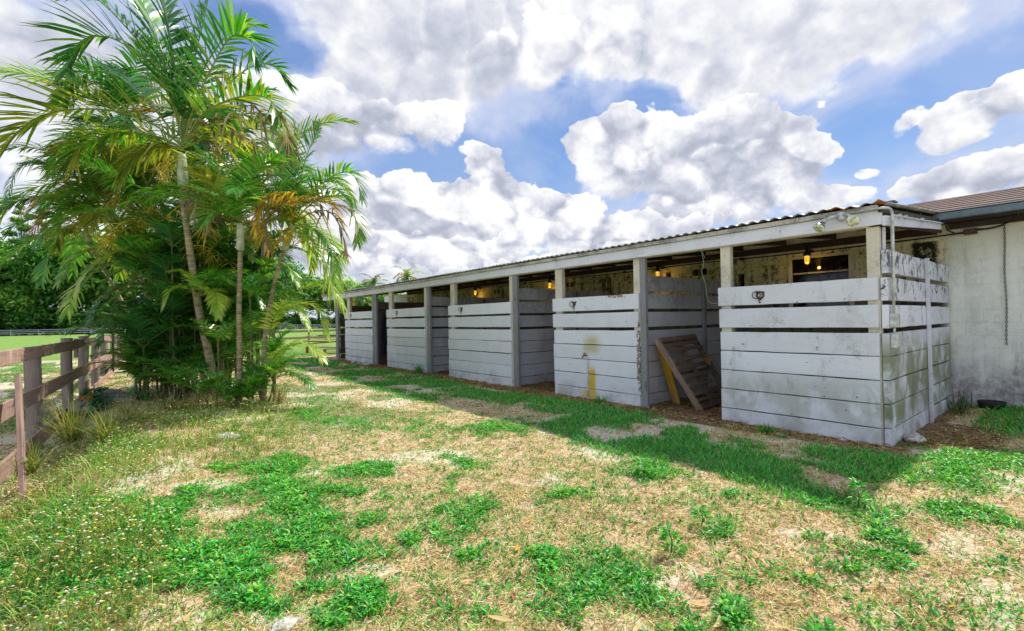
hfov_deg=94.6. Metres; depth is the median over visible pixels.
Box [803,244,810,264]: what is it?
caged lamp
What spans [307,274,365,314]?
tree
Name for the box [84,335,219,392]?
young palm
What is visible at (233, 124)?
palm tree
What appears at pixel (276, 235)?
young palm
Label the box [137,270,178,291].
young palm
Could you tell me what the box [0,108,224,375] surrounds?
palm tree
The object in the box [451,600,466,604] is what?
fallen leaf
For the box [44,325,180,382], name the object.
young palm
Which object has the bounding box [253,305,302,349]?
young palm
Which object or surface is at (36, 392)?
board fence
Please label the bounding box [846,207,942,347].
corner conduit
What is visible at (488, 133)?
sky
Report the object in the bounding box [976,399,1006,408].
feed tub
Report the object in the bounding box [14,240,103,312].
tree
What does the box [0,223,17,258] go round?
tree
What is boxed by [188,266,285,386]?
young palm
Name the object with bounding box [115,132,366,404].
palm tree
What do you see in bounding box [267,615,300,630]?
rock
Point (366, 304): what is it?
tree
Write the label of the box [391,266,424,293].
palm tree
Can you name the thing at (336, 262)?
palm tree
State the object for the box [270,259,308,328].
tree
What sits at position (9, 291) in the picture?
tree
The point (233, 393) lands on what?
young palm
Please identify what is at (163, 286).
young palm
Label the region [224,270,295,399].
young palm
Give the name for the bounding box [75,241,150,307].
tree
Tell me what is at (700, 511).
weed plant
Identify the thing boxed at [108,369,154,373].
stone slab
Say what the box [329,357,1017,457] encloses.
straw litter
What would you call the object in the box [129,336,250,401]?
young palm
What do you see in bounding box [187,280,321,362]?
young palm
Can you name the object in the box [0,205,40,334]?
tree
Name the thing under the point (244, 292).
young palm
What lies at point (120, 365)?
young palm
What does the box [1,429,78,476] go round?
grass clump
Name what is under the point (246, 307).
young palm
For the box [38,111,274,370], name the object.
palm tree
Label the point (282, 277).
young palm
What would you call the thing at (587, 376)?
garden tap
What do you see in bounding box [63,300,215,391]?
young palm
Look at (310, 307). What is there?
tree
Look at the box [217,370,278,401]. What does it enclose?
young palm
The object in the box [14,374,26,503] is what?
leaning board
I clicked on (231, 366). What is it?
young palm
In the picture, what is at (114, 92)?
palm tree
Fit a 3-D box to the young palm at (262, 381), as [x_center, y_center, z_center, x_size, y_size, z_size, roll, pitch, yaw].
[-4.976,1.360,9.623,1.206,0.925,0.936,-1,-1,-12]
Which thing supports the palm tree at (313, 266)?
on the ground at (16, 342)
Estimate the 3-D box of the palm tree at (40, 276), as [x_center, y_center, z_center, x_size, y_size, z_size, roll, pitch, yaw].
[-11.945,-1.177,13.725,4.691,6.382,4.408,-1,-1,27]
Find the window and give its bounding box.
[787,251,854,306]
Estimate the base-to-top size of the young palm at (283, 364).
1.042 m
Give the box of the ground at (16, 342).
[0,326,1023,630]
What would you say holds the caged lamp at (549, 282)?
attached to the stable building
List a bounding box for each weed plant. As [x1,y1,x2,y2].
[631,456,652,477]
[655,522,689,554]
[688,505,715,528]
[846,477,871,508]
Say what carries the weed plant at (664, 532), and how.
on the ground at (16, 342)
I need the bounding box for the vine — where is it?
[79,386,114,417]
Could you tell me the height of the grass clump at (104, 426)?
0.617 m
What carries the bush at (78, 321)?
on the ground at (16, 342)
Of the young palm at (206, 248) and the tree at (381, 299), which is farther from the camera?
the tree at (381, 299)
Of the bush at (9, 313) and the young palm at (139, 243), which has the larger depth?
the bush at (9, 313)
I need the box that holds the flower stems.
[0,379,325,630]
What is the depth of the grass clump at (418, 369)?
14.71 m
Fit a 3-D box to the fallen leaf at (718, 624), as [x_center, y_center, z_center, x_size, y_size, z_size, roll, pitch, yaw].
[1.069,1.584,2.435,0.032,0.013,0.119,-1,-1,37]
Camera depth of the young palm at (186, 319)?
10.74 m
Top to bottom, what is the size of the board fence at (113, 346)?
1.760 m
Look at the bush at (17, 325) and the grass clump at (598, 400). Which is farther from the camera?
the bush at (17, 325)
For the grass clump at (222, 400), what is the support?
on the ground at (16, 342)
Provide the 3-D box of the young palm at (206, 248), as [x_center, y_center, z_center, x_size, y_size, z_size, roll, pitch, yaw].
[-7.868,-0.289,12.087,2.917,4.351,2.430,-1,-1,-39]
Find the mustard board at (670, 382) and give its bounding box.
[656,346,680,403]
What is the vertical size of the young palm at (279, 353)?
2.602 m
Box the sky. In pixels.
[0,0,1023,319]
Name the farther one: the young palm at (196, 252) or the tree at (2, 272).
the tree at (2, 272)
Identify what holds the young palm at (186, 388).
on the ground at (16, 342)
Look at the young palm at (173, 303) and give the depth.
10.21 m
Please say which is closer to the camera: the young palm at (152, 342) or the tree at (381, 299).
the young palm at (152, 342)
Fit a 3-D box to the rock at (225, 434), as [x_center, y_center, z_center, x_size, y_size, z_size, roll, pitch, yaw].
[-3.964,1.716,6.584,0.366,0.179,0.279,-1,-1,-39]
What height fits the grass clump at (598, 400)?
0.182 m
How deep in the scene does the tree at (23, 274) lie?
110.98 m
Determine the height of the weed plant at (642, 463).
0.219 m
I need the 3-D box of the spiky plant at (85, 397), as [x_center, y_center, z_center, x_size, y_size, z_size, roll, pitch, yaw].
[-8.068,1.429,8.989,0.511,0.353,0.750,-1,-1,24]
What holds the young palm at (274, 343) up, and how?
on the ground at (16, 342)
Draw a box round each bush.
[0,307,53,334]
[0,309,30,335]
[1,304,58,334]
[11,305,82,334]
[23,306,86,333]
[55,300,117,333]
[95,300,139,322]
[278,311,302,328]
[295,317,314,327]
[310,315,335,327]
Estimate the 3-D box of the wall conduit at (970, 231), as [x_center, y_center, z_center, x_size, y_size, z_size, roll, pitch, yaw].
[1.514,-1.259,14.989,0.283,0.256,19.991,-1,-1,-39]
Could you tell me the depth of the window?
9.41 m
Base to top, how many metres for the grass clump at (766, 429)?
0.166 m
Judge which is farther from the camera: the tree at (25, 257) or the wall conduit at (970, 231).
the tree at (25, 257)
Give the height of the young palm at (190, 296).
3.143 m
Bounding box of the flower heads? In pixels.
[0,380,324,630]
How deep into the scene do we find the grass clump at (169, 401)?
9.12 m
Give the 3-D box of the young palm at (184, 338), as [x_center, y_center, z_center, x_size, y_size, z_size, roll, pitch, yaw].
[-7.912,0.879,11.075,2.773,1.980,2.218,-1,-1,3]
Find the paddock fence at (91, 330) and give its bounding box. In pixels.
[0,324,346,335]
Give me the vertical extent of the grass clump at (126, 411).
0.511 m
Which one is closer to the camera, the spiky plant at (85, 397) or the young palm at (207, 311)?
the spiky plant at (85, 397)
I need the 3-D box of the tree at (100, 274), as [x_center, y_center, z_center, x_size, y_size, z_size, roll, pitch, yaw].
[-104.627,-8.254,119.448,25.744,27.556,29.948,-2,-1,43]
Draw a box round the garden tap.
[582,353,588,397]
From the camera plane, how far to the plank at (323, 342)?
24.58 m
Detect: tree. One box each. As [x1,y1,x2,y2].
[0,0,310,399]
[0,32,254,380]
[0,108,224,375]
[0,132,249,299]
[0,155,176,380]
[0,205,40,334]
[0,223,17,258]
[0,248,13,284]
[0,254,28,335]
[0,254,104,333]
[0,282,57,334]
[0,283,19,310]
[9,230,147,333]
[10,209,59,334]
[13,231,149,332]
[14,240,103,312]
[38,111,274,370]
[54,135,305,383]
[72,87,296,345]
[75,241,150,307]
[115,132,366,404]
[137,111,359,356]
[245,118,372,402]
[258,266,304,337]
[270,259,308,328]
[284,268,324,328]
[298,279,339,327]
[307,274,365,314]
[324,280,369,327]
[341,284,373,327]
[357,273,387,287]
[360,295,382,305]
[378,292,404,301]
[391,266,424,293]
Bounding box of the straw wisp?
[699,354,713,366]
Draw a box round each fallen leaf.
[184,612,190,622]
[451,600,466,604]
[487,615,512,620]
[510,590,515,599]
[633,622,642,630]
[694,602,710,605]
[713,615,722,626]
[772,622,789,628]
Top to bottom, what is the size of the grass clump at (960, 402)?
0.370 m
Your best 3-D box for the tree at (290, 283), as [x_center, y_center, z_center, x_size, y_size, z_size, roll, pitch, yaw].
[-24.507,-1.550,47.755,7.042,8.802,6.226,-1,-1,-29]
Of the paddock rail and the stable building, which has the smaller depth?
the stable building
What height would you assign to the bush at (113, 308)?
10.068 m
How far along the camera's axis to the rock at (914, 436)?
5.80 m
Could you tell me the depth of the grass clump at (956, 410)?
7.25 m
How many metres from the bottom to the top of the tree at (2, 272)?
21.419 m
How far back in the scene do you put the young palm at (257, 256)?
11.57 m
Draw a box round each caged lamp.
[548,276,551,287]
[655,262,661,275]
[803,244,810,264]
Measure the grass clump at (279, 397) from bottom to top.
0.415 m
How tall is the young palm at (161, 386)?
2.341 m
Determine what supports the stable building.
on the ground at (16, 342)
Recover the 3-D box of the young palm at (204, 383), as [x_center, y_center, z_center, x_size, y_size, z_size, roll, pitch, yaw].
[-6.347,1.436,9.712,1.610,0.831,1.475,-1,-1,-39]
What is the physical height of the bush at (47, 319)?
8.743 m
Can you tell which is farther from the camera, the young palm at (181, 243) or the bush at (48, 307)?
the bush at (48, 307)
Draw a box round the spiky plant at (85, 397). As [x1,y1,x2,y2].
[64,383,105,400]
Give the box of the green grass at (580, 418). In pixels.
[0,352,1023,630]
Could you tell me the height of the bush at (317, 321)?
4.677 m
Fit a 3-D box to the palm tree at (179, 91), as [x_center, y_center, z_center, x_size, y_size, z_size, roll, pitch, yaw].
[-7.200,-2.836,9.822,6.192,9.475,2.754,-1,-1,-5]
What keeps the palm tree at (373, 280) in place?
on the ground at (16, 342)
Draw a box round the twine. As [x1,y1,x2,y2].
[701,250,713,303]
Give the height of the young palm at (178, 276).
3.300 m
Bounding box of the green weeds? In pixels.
[0,371,1023,630]
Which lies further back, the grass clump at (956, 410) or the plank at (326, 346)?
the plank at (326, 346)
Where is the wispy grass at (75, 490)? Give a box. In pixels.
[0,386,331,630]
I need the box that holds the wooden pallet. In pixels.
[654,334,721,410]
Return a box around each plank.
[303,340,327,341]
[309,341,335,343]
[315,346,335,347]
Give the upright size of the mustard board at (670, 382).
1.168 m
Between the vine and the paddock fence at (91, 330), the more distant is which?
the paddock fence at (91, 330)
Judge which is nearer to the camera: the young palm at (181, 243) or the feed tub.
the feed tub
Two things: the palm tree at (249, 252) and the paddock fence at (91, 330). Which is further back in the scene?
the paddock fence at (91, 330)
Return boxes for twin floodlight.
[813,211,859,231]
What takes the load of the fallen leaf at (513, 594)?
on the ground at (16, 342)
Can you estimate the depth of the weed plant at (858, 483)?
3.90 m
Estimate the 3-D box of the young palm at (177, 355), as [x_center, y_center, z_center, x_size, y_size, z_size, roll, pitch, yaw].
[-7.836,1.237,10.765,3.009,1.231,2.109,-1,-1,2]
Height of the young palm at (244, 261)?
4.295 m
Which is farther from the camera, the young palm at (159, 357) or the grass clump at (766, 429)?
the young palm at (159, 357)
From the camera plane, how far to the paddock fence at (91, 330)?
108.31 m
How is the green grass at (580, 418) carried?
on the ground at (16, 342)
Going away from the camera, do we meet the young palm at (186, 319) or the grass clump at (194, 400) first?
the grass clump at (194, 400)
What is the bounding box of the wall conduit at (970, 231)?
[419,213,1020,294]
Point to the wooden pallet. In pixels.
(663, 343)
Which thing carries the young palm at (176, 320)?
on the ground at (16, 342)
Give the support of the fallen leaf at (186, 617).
on the ground at (16, 342)
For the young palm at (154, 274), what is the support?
on the ground at (16, 342)
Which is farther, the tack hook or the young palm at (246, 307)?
the young palm at (246, 307)
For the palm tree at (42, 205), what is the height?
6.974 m
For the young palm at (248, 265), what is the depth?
11.24 m
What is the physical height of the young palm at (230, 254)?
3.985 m
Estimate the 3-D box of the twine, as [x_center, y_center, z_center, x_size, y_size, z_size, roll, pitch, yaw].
[3.085,-0.614,7.385,0.046,0.864,0.284,-1,-1,-39]
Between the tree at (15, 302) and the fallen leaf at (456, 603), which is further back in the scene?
the tree at (15, 302)
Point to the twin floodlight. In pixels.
(852, 220)
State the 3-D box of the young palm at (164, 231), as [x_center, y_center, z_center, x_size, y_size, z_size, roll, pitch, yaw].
[-7.203,-0.523,10.449,2.995,4.759,2.260,-1,-1,20]
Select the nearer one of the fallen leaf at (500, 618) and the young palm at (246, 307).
the fallen leaf at (500, 618)
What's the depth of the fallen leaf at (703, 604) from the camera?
2.61 m
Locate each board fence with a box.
[0,335,111,483]
[110,334,121,370]
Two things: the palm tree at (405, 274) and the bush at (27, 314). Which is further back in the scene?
the bush at (27, 314)
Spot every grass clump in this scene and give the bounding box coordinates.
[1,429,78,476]
[12,391,135,443]
[54,405,153,441]
[86,393,164,421]
[153,385,190,409]
[182,391,211,408]
[207,390,243,408]
[265,384,290,402]
[409,364,422,372]
[591,396,606,403]
[755,421,779,433]
[946,390,976,409]
[947,399,972,414]
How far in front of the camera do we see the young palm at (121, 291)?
10.60 m
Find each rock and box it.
[213,432,239,441]
[267,615,300,630]
[903,432,926,443]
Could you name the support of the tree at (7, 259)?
on the ground at (16, 342)
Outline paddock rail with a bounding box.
[268,329,335,343]
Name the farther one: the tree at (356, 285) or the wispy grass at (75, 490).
the tree at (356, 285)
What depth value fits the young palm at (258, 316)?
10.19 m
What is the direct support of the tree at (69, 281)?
on the ground at (16, 342)
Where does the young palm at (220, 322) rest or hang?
on the ground at (16, 342)
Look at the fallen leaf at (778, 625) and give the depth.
2.41 m
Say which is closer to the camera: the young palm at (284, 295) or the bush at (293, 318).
the young palm at (284, 295)
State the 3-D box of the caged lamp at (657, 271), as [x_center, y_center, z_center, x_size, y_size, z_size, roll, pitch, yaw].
[3.751,-1.149,12.082,0.236,0.406,0.132,-1,-1,-39]
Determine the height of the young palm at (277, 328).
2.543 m
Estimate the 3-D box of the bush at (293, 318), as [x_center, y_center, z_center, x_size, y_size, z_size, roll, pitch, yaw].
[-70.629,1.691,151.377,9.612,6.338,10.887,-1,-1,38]
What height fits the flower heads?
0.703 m
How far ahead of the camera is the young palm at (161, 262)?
10.44 m
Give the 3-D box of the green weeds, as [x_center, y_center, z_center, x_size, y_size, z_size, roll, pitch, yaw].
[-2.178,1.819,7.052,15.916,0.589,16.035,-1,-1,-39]
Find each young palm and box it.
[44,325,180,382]
[62,220,197,393]
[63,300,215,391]
[82,339,151,393]
[83,311,219,394]
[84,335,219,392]
[85,261,210,398]
[88,277,184,396]
[94,235,247,394]
[96,200,261,395]
[96,344,219,395]
[97,266,189,397]
[99,319,201,359]
[108,226,218,393]
[108,309,162,390]
[114,334,199,388]
[123,331,215,364]
[124,281,193,398]
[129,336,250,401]
[132,259,236,395]
[135,210,231,396]
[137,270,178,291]
[140,280,191,383]
[142,302,222,335]
[144,239,273,392]
[149,263,266,393]
[152,225,235,390]
[156,365,235,403]
[161,267,243,403]
[163,307,227,392]
[166,291,253,382]
[167,230,235,391]
[185,264,272,373]
[186,230,320,362]
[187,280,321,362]
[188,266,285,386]
[195,256,292,313]
[196,368,264,405]
[198,307,292,380]
[199,249,295,279]
[202,266,291,322]
[202,347,303,382]
[215,227,237,254]
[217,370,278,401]
[223,230,312,362]
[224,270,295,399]
[225,226,301,336]
[227,282,345,400]
[234,360,289,403]
[242,275,308,374]
[243,296,291,397]
[249,353,306,401]
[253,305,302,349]
[253,328,296,395]
[255,280,308,369]
[259,298,316,362]
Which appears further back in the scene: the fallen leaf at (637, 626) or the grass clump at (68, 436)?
the grass clump at (68, 436)
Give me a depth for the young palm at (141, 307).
10.22 m
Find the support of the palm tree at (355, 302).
on the ground at (16, 342)
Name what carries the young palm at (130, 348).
on the ground at (16, 342)
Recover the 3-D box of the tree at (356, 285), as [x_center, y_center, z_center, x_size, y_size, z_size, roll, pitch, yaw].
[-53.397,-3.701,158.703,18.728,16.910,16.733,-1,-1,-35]
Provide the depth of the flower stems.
3.71 m
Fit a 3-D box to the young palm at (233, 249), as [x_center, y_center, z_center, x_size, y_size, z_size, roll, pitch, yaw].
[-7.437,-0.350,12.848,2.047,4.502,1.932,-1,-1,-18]
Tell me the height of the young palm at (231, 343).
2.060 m
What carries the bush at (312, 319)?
on the ground at (16, 342)
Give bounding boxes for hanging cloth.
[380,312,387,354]
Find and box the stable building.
[320,186,1023,446]
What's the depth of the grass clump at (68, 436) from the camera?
6.97 m
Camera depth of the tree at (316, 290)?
149.72 m
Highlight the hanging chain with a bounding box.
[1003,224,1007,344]
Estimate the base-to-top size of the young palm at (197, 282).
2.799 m
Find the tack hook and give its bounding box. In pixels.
[752,291,764,302]
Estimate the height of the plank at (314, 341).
0.172 m

